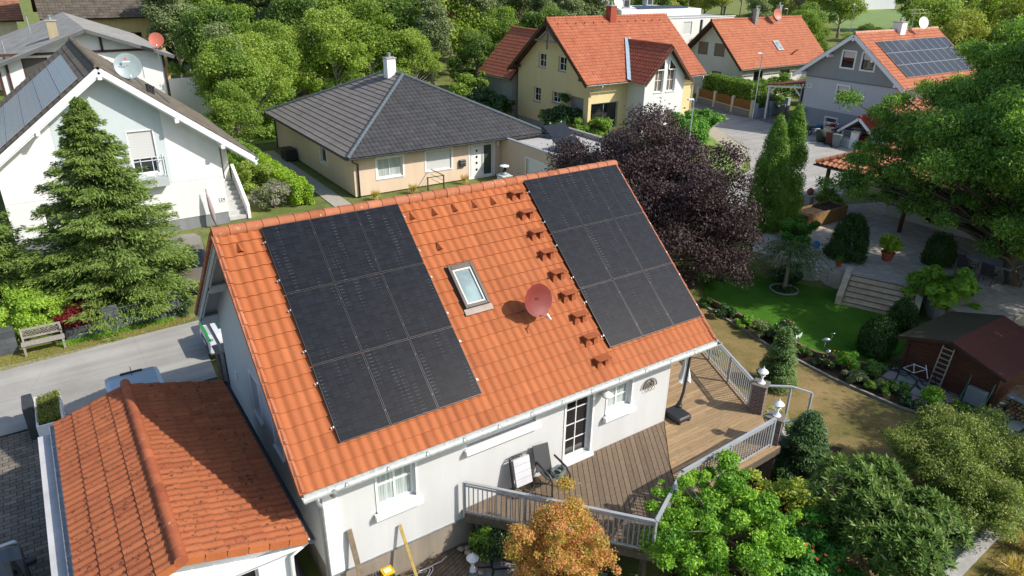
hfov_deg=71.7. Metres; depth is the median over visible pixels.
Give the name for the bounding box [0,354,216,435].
pavement
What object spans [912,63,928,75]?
solar panel
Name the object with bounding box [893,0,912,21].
broadleaf tree
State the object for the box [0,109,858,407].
street
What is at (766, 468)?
brick pillar
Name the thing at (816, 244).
blue disc
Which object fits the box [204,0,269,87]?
broadleaf tree
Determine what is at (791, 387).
stair handrail
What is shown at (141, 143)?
french door
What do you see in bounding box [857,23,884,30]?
broadleaf tree
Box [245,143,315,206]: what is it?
clipped hedge
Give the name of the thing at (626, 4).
rooftop unit
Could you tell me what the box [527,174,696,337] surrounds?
mounting rails
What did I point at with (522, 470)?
folded lounger
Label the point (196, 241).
estate car
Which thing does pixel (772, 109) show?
rendered garden wall
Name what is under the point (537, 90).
window
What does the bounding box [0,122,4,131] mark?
solar panel
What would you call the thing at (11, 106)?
solar panel
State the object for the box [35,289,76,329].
leafy shrub
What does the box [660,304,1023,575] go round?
dry lawn
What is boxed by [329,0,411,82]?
broadleaf tree
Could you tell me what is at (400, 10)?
broadleaf tree
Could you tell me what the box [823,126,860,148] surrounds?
white wall
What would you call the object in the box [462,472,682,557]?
metal railing
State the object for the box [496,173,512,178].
garden pillar
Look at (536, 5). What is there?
broadleaf tree
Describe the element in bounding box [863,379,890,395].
bed plant
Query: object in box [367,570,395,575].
storage box
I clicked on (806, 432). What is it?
conifer
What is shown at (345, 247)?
solar panel
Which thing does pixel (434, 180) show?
porch railing
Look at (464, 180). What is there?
ornamental grass
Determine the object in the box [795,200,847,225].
raised planter
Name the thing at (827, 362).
bed plant
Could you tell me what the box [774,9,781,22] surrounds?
satellite dish
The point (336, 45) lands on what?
broadleaf tree
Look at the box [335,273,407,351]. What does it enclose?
solar panel
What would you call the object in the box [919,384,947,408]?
bed plant
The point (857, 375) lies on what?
bed plant
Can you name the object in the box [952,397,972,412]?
bed plant
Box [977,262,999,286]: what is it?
sling chair
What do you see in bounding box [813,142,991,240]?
pavilion
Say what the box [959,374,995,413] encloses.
wheelbarrow
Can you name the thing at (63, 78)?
solar panel
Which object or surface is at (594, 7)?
broadleaf tree
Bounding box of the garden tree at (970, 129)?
[813,14,1023,286]
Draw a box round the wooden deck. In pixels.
[465,351,780,575]
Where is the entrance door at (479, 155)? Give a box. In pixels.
[468,141,494,179]
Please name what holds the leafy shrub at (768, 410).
on the dry lawn at (856, 431)
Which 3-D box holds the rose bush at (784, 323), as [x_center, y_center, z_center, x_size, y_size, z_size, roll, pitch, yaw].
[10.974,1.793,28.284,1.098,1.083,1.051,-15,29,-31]
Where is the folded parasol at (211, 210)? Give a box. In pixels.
[205,189,216,226]
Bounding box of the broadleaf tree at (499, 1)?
[470,0,509,9]
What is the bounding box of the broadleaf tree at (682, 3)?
[675,0,687,6]
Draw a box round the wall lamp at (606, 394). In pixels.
[601,391,612,398]
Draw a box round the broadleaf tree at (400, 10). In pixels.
[362,0,423,72]
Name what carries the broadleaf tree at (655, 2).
on the ground at (626, 564)
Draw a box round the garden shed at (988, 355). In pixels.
[897,311,1023,409]
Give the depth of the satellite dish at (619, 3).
60.85 m
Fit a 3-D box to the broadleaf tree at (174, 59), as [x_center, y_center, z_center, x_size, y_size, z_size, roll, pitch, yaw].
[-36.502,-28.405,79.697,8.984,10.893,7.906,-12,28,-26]
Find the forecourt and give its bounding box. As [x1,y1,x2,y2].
[754,115,850,136]
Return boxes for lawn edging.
[695,296,917,413]
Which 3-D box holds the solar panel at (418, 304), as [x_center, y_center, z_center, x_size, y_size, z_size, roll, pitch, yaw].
[-2.276,0.280,16.953,1.134,0.036,1.773,-15,69,-31]
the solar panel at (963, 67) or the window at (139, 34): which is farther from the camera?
the window at (139, 34)
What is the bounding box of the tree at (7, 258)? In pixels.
[0,208,60,337]
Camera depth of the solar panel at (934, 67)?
59.37 m
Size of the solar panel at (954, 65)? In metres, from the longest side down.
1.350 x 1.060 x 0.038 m
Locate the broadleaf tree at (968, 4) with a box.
[904,0,982,42]
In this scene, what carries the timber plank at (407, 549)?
on the wooden mat
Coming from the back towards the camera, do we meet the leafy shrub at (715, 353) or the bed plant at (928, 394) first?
the leafy shrub at (715, 353)
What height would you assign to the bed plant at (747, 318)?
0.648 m
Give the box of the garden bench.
[19,321,66,356]
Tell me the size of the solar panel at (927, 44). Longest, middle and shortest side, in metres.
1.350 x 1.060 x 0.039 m
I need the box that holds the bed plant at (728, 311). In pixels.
[711,303,736,317]
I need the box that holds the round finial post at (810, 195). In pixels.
[803,188,816,206]
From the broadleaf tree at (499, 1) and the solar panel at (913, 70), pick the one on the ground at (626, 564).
the broadleaf tree at (499, 1)
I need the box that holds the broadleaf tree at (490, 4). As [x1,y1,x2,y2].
[460,0,507,76]
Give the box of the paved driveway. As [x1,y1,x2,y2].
[0,430,50,575]
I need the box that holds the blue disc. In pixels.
[812,241,819,248]
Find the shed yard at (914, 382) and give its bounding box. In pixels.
[877,367,1023,434]
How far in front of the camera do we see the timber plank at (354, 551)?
15.65 m
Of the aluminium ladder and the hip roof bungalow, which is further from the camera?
the hip roof bungalow
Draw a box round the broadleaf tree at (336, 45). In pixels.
[294,5,368,90]
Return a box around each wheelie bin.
[823,131,836,144]
[830,133,843,146]
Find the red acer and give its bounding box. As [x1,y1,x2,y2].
[52,299,98,331]
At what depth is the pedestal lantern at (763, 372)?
20.79 m
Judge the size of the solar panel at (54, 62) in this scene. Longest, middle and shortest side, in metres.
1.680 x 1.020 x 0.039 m
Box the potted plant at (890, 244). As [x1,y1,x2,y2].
[878,233,905,261]
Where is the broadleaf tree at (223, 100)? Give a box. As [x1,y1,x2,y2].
[202,79,265,141]
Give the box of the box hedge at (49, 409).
[35,390,66,425]
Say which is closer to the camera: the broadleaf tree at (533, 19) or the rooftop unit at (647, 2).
the broadleaf tree at (533, 19)
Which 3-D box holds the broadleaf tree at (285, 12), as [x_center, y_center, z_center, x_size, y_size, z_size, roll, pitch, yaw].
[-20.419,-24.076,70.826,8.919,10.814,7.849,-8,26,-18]
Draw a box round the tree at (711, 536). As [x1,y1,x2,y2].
[635,448,806,575]
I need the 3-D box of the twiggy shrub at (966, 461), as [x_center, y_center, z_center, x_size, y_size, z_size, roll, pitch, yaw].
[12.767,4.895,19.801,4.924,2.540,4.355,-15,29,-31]
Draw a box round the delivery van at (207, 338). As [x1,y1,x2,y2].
[198,322,222,354]
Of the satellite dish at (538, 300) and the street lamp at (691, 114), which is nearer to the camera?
the satellite dish at (538, 300)
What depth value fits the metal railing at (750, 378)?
22.46 m
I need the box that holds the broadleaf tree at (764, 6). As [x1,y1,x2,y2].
[738,0,773,17]
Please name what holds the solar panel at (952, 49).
attached to the grey gable house at (862, 61)
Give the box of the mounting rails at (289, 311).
[263,216,477,429]
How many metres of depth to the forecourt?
66.55 m
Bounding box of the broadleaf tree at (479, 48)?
[445,28,497,82]
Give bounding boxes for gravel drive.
[708,126,748,170]
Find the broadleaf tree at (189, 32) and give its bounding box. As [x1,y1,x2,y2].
[166,1,236,77]
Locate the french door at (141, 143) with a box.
[124,129,160,175]
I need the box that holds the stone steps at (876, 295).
[835,267,922,314]
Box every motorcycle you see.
[807,123,824,135]
[821,121,841,133]
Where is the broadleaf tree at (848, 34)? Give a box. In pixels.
[837,31,852,43]
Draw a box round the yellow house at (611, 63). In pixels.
[507,1,707,137]
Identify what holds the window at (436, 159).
in the hip roof bungalow
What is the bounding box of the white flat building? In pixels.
[618,5,735,44]
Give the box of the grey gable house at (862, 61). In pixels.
[792,17,976,136]
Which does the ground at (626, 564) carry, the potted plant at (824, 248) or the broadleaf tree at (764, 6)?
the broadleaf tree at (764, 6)
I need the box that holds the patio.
[752,202,1023,325]
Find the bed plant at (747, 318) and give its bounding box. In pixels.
[734,313,754,327]
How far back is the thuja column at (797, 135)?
36.75 m
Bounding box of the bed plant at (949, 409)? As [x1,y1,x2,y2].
[937,405,958,414]
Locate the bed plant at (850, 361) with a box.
[832,351,861,370]
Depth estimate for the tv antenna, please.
62.05 m
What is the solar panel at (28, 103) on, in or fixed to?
attached to the white gable house at (177, 148)
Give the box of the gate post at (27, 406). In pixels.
[21,394,38,439]
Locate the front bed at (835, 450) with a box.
[672,446,841,575]
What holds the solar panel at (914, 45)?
attached to the grey gable house at (862, 61)
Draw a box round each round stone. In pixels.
[457,546,464,551]
[464,549,471,555]
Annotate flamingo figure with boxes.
[822,333,834,351]
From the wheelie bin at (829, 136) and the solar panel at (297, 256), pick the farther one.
the wheelie bin at (829, 136)
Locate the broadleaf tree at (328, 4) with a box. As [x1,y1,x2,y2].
[313,0,394,71]
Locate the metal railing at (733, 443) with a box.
[681,417,776,492]
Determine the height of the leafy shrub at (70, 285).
2.517 m
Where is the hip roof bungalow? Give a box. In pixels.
[263,52,547,197]
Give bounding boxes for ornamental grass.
[369,188,380,199]
[408,183,417,192]
[460,173,468,183]
[1000,550,1023,575]
[1010,530,1023,551]
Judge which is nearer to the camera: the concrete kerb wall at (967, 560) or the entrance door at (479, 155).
the concrete kerb wall at (967, 560)
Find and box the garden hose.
[550,464,564,478]
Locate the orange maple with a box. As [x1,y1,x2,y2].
[496,476,621,575]
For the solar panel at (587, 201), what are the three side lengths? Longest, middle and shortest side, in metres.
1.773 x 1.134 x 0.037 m
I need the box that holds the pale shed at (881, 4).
[821,0,895,9]
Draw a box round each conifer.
[755,326,798,394]
[761,409,840,502]
[823,210,870,265]
[854,313,902,362]
[885,296,919,334]
[919,230,958,268]
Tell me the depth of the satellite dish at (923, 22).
61.40 m
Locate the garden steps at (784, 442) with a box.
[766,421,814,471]
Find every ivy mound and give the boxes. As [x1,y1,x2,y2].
[170,295,193,316]
[468,523,512,562]
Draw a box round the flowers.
[798,542,840,571]
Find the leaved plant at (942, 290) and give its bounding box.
[900,264,981,310]
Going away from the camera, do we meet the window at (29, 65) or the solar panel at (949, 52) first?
the window at (29, 65)
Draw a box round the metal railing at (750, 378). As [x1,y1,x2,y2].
[704,339,753,406]
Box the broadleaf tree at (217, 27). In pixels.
[195,21,248,125]
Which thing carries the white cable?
on the wooden mat
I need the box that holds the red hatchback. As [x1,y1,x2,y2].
[859,133,870,141]
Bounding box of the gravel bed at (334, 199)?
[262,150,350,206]
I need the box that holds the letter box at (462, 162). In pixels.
[459,159,465,166]
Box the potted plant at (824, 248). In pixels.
[821,243,828,253]
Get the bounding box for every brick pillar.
[748,377,770,416]
[759,409,786,480]
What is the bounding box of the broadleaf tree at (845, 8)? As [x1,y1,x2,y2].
[819,0,869,37]
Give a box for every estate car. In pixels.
[0,540,36,575]
[166,233,205,293]
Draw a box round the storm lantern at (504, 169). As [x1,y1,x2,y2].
[500,164,508,174]
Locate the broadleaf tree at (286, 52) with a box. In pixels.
[238,15,302,105]
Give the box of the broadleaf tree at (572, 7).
[555,0,587,15]
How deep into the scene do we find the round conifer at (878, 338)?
26.95 m
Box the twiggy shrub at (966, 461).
[878,401,1023,543]
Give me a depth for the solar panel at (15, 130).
32.44 m
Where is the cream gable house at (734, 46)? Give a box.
[688,2,823,94]
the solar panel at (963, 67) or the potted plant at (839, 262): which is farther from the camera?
the solar panel at (963, 67)
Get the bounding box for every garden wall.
[0,293,180,356]
[168,77,216,125]
[751,97,790,117]
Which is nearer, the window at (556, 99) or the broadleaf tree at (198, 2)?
the window at (556, 99)
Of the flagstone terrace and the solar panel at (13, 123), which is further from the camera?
the solar panel at (13, 123)
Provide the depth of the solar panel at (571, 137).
45.00 m
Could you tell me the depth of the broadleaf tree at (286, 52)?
60.91 m
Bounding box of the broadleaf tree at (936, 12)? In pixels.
[903,0,969,28]
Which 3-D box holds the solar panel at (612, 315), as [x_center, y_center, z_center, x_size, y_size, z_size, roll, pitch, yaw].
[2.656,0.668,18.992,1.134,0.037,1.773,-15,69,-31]
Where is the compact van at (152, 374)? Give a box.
[105,366,163,393]
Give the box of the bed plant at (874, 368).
[863,359,888,377]
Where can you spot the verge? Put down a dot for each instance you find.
(192, 315)
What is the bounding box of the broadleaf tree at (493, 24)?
[479,3,526,45]
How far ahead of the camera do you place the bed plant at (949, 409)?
23.55 m
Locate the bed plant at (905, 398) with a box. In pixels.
[896,393,921,410]
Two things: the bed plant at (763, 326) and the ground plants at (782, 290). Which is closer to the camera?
the bed plant at (763, 326)
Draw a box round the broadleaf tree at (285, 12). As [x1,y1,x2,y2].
[259,0,346,95]
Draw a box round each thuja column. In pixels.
[747,113,791,234]
[768,102,809,219]
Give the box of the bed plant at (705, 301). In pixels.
[699,297,712,306]
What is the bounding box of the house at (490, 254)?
[194,160,722,575]
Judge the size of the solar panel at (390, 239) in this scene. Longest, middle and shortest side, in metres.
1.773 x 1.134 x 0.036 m
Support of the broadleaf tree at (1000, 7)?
on the ground at (626, 564)
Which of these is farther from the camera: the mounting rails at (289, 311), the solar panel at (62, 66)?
the solar panel at (62, 66)
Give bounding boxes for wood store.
[1006,384,1023,421]
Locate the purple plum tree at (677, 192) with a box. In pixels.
[506,97,768,290]
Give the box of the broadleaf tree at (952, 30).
[939,7,991,70]
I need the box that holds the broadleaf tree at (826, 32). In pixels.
[790,1,831,51]
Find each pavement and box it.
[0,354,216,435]
[692,98,746,116]
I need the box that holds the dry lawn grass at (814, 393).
[712,319,973,574]
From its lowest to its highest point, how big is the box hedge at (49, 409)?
1.185 m
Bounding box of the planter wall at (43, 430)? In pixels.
[33,391,66,436]
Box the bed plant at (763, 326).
[751,318,774,336]
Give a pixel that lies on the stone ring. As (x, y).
(783, 294)
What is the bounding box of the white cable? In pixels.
[407,556,446,575]
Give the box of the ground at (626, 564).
[0,0,1022,575]
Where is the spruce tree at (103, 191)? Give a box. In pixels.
[11,96,199,342]
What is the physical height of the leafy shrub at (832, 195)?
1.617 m
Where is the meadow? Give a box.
[238,96,303,144]
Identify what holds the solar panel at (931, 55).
attached to the grey gable house at (862, 61)
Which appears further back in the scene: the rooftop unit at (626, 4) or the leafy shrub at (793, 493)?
the rooftop unit at (626, 4)
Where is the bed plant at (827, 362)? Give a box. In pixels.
[811,354,834,367]
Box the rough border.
[977,529,1023,575]
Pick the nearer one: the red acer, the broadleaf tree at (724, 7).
the red acer
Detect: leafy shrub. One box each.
[0,283,58,340]
[9,263,90,301]
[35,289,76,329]
[117,304,137,321]
[145,270,182,292]
[226,138,260,173]
[236,159,275,192]
[448,70,489,97]
[464,87,515,112]
[468,524,496,562]
[537,93,582,124]
[572,117,614,136]
[666,111,709,147]
[683,262,725,283]
[684,107,725,128]
[707,348,722,360]
[718,482,756,541]
[748,467,825,527]
[748,505,865,575]
[756,72,800,103]
[760,90,778,108]
[763,406,792,429]
[770,263,803,281]
[776,215,821,243]
[814,187,848,203]
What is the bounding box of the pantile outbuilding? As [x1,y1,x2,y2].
[883,97,941,126]
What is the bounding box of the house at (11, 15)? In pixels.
[0,0,23,89]
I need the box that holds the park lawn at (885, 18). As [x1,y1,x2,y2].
[813,8,912,32]
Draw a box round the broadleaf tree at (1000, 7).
[986,0,1019,34]
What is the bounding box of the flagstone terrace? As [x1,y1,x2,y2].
[399,544,621,575]
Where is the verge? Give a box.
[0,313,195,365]
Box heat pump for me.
[280,146,296,160]
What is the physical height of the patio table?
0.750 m
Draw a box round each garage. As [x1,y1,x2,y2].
[38,379,315,575]
[501,127,620,176]
[837,114,897,134]
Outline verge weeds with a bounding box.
[58,316,174,346]
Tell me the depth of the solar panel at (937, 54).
60.99 m
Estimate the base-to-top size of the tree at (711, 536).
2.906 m
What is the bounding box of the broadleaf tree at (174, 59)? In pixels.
[166,19,199,72]
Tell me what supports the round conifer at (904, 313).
on the green lawn at (834, 313)
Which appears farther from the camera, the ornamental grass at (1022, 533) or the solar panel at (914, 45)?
the solar panel at (914, 45)
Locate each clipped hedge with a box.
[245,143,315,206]
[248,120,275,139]
[701,72,766,108]
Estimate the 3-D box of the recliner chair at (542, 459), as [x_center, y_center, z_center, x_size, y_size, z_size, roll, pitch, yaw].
[1.004,4.551,17.948,0.687,1.097,0.811,-15,29,-31]
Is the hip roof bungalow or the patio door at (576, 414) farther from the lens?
the hip roof bungalow
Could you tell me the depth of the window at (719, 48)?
76.24 m
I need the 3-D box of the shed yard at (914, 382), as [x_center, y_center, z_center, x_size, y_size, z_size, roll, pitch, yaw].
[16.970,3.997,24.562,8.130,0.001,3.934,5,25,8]
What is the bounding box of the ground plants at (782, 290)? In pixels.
[775,285,791,292]
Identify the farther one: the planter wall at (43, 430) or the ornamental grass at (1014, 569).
the planter wall at (43, 430)
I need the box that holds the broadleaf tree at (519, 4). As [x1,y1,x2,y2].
[502,0,532,24]
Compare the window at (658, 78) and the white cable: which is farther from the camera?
the window at (658, 78)
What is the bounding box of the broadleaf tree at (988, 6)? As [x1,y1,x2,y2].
[963,0,1004,36]
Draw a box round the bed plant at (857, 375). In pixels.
[840,369,869,382]
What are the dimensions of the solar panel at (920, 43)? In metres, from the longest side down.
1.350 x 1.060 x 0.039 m
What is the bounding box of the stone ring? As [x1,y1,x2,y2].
[769,283,798,295]
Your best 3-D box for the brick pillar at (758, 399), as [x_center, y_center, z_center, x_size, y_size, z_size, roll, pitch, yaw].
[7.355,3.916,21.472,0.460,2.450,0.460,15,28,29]
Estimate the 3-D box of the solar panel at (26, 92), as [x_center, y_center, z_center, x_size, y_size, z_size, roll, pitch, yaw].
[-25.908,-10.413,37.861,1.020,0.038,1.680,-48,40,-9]
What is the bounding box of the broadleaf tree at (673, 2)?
[670,0,684,4]
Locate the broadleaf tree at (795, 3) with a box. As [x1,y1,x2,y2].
[784,0,817,12]
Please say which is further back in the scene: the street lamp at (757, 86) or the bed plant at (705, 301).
the street lamp at (757, 86)
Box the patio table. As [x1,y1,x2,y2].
[968,253,1022,284]
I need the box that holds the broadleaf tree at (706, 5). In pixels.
[687,0,731,13]
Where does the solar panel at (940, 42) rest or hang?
on the grey gable house at (862, 61)
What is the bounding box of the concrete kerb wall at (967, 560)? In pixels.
[944,495,1023,575]
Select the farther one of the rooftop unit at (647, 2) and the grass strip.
the rooftop unit at (647, 2)
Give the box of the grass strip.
[684,135,745,179]
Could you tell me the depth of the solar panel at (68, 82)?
32.90 m
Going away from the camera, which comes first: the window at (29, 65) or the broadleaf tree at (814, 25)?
the window at (29, 65)
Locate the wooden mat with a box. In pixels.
[400,548,470,575]
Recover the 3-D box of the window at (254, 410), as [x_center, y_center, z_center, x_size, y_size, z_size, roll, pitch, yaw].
[-6.715,2.870,18.788,0.260,1.300,0.850,-15,29,-31]
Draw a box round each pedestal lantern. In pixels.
[466,552,478,572]
[757,366,768,384]
[772,399,784,417]
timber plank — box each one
[346,529,363,575]
[398,524,417,575]
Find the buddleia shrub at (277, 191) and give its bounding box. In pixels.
[248,178,295,208]
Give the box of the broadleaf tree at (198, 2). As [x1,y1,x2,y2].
[179,0,247,65]
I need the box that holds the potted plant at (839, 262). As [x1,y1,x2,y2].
[835,255,845,266]
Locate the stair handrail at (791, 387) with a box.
[769,385,813,427]
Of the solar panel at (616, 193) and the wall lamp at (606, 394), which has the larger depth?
the solar panel at (616, 193)
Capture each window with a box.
[21,57,46,77]
[42,206,68,228]
[131,32,141,37]
[241,569,258,575]
[248,369,263,425]
[270,414,285,462]
[319,146,327,166]
[374,462,419,513]
[375,154,404,180]
[424,147,452,173]
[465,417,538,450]
[532,87,540,102]
[537,53,545,68]
[552,91,559,103]
[557,56,566,72]
[605,379,633,416]
[654,70,662,92]
[666,69,674,91]
[681,20,692,35]
[698,41,708,54]
[714,43,724,56]
[753,71,762,81]
[824,116,837,123]
[834,84,850,101]
[839,50,857,69]
[859,52,875,72]
[925,198,942,225]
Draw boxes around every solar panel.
[0,117,4,124]
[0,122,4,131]
[0,129,5,138]
[0,135,6,147]
[3,93,18,109]
[4,98,19,115]
[4,102,20,120]
[5,108,21,127]
[5,113,22,133]
[6,119,24,141]
[18,80,32,95]
[19,84,34,100]
[20,89,36,106]
[21,93,38,111]
[22,99,39,118]
[23,104,41,125]
[32,68,47,82]
[34,71,49,87]
[35,75,51,91]
[37,79,54,97]
[39,84,56,102]
[40,89,59,108]
[47,55,62,69]
[48,58,65,73]
[50,62,67,78]
[53,65,70,81]
[55,69,72,87]
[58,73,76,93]
[261,219,333,293]
[286,284,361,365]
[310,211,380,282]
[312,352,390,442]
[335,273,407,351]
[356,204,423,272]
[362,339,437,424]
[381,263,451,337]
[409,327,481,408]
[524,175,582,232]
[543,123,573,137]
[551,135,583,150]
[551,226,611,288]
[556,170,613,225]
[580,280,641,347]
[584,219,642,279]
[587,165,642,218]
[613,271,672,336]
[615,213,671,270]
[643,263,701,325]
[876,41,893,53]
[884,41,900,52]
[887,53,903,64]
[891,40,907,51]
[894,52,911,64]
[897,65,914,77]
[898,39,914,51]
[902,52,917,63]
[905,39,921,50]
[905,64,921,76]
[909,51,924,62]
[912,38,928,49]
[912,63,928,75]
[916,50,932,61]
[919,38,934,49]
[919,62,935,74]
[923,50,938,61]
[926,37,941,48]
[926,62,942,73]
[930,49,945,60]
[932,37,948,47]
[934,61,949,72]
[936,48,951,59]
[939,36,953,47]
[940,60,955,71]
[943,48,958,59]
[947,60,962,70]
[950,47,964,58]
[953,59,968,70]
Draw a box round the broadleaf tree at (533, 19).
[516,4,567,28]
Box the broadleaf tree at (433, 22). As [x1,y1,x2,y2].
[412,0,453,84]
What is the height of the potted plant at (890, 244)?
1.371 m
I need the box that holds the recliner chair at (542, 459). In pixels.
[532,442,570,496]
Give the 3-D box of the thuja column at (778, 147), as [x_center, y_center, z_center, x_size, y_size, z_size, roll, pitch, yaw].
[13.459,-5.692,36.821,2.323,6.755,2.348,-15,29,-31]
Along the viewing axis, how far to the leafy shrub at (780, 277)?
33.43 m
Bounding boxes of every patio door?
[562,393,595,461]
[590,101,616,127]
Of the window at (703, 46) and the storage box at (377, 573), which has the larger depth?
the window at (703, 46)
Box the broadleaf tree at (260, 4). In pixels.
[242,0,313,49]
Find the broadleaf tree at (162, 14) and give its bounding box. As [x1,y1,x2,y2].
[136,0,201,77]
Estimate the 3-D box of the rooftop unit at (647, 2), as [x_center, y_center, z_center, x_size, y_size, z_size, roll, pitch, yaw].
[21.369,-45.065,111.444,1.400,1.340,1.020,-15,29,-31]
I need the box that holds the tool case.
[380,565,394,575]
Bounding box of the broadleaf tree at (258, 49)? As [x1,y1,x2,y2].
[228,29,291,111]
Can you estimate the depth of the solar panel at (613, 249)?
20.11 m
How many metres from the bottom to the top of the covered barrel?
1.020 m
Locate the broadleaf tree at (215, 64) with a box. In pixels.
[187,32,275,138]
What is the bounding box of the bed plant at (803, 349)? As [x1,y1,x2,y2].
[795,345,812,356]
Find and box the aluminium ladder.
[927,345,955,387]
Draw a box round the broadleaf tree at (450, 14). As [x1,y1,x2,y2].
[441,0,466,67]
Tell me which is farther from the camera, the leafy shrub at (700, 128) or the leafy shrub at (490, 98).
the leafy shrub at (490, 98)
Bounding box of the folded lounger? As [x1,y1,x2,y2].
[509,450,534,495]
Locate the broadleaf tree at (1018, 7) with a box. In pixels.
[979,0,1023,44]
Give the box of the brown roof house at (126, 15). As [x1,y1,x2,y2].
[31,0,170,78]
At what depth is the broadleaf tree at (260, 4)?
82.39 m
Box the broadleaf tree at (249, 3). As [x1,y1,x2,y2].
[220,0,262,22]
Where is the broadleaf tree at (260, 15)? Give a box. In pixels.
[253,0,274,29]
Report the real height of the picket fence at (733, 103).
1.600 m
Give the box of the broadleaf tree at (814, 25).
[791,7,826,38]
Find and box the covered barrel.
[816,129,826,141]
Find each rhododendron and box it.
[804,451,961,575]
[943,512,978,550]
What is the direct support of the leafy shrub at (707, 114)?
on the grass strip
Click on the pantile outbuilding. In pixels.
(916, 103)
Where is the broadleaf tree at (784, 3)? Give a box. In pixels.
[765,0,832,15]
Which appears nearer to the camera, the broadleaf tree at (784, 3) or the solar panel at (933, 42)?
the solar panel at (933, 42)
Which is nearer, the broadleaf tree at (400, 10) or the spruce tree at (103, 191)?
the spruce tree at (103, 191)
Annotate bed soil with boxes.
[696,300,936,420]
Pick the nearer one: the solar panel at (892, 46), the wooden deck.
the wooden deck
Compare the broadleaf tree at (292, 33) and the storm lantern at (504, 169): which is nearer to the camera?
the storm lantern at (504, 169)
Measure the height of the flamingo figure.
0.916 m
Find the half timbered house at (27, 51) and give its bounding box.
[0,12,174,96]
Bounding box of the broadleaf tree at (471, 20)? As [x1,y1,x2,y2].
[408,0,496,78]
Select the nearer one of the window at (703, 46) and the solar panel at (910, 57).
the solar panel at (910, 57)
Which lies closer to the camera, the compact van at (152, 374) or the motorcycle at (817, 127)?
the compact van at (152, 374)
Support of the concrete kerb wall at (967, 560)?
on the ground at (626, 564)
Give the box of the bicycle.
[895,359,936,385]
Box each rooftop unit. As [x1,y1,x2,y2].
[621,0,629,8]
[642,0,652,5]
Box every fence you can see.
[695,87,754,117]
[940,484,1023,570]
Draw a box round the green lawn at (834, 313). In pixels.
[704,274,921,364]
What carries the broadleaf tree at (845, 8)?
on the ground at (626, 564)
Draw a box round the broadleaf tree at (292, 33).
[268,23,322,99]
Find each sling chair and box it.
[953,254,976,274]
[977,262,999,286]
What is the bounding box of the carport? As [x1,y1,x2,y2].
[764,80,805,118]
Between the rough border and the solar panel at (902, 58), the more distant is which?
the solar panel at (902, 58)
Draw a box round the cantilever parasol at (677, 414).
[665,356,691,424]
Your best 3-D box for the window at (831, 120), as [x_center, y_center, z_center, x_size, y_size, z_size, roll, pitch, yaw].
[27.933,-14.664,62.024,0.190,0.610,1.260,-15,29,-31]
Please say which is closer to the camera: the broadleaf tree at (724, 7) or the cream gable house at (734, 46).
the cream gable house at (734, 46)
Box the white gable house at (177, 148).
[0,37,258,254]
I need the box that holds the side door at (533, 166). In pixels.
[525,156,547,173]
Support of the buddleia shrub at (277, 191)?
on the ground at (626, 564)
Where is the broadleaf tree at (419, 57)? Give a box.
[395,26,444,80]
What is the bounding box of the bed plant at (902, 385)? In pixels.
[888,379,911,393]
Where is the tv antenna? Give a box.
[910,8,927,27]
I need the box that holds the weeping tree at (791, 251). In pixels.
[750,239,834,287]
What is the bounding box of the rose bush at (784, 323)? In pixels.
[773,317,802,341]
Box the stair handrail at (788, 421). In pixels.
[783,420,827,473]
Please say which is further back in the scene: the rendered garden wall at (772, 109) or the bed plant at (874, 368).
the rendered garden wall at (772, 109)
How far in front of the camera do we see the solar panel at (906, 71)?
57.13 m
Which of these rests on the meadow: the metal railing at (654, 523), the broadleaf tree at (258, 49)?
the broadleaf tree at (258, 49)
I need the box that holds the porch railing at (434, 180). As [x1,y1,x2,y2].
[427,169,444,190]
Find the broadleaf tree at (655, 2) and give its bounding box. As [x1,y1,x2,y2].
[633,0,671,4]
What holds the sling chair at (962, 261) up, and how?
on the patio
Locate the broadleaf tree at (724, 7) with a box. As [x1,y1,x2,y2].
[709,0,732,14]
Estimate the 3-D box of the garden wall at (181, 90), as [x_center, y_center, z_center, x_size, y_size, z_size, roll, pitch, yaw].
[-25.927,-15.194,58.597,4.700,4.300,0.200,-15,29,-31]
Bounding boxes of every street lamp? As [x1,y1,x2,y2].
[687,98,693,140]
[752,52,762,118]
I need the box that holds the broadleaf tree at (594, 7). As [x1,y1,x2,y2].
[581,0,619,15]
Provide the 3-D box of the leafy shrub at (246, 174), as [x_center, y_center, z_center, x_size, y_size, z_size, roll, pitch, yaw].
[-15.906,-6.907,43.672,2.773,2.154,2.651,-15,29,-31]
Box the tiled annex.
[476,26,536,117]
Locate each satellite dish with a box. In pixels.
[113,53,141,81]
[148,32,163,57]
[525,284,551,319]
[614,0,623,7]
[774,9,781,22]
[918,17,928,33]
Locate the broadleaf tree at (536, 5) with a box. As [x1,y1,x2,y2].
[526,0,559,14]
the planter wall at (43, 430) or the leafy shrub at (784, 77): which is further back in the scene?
the leafy shrub at (784, 77)
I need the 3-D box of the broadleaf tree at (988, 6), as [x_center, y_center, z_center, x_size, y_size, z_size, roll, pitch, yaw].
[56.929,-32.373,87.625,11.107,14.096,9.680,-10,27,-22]
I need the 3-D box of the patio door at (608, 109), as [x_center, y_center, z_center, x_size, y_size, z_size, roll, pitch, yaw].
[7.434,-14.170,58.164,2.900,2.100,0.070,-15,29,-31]
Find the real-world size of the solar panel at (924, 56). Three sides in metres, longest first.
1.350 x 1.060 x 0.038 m
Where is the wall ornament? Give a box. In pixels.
[642,378,656,390]

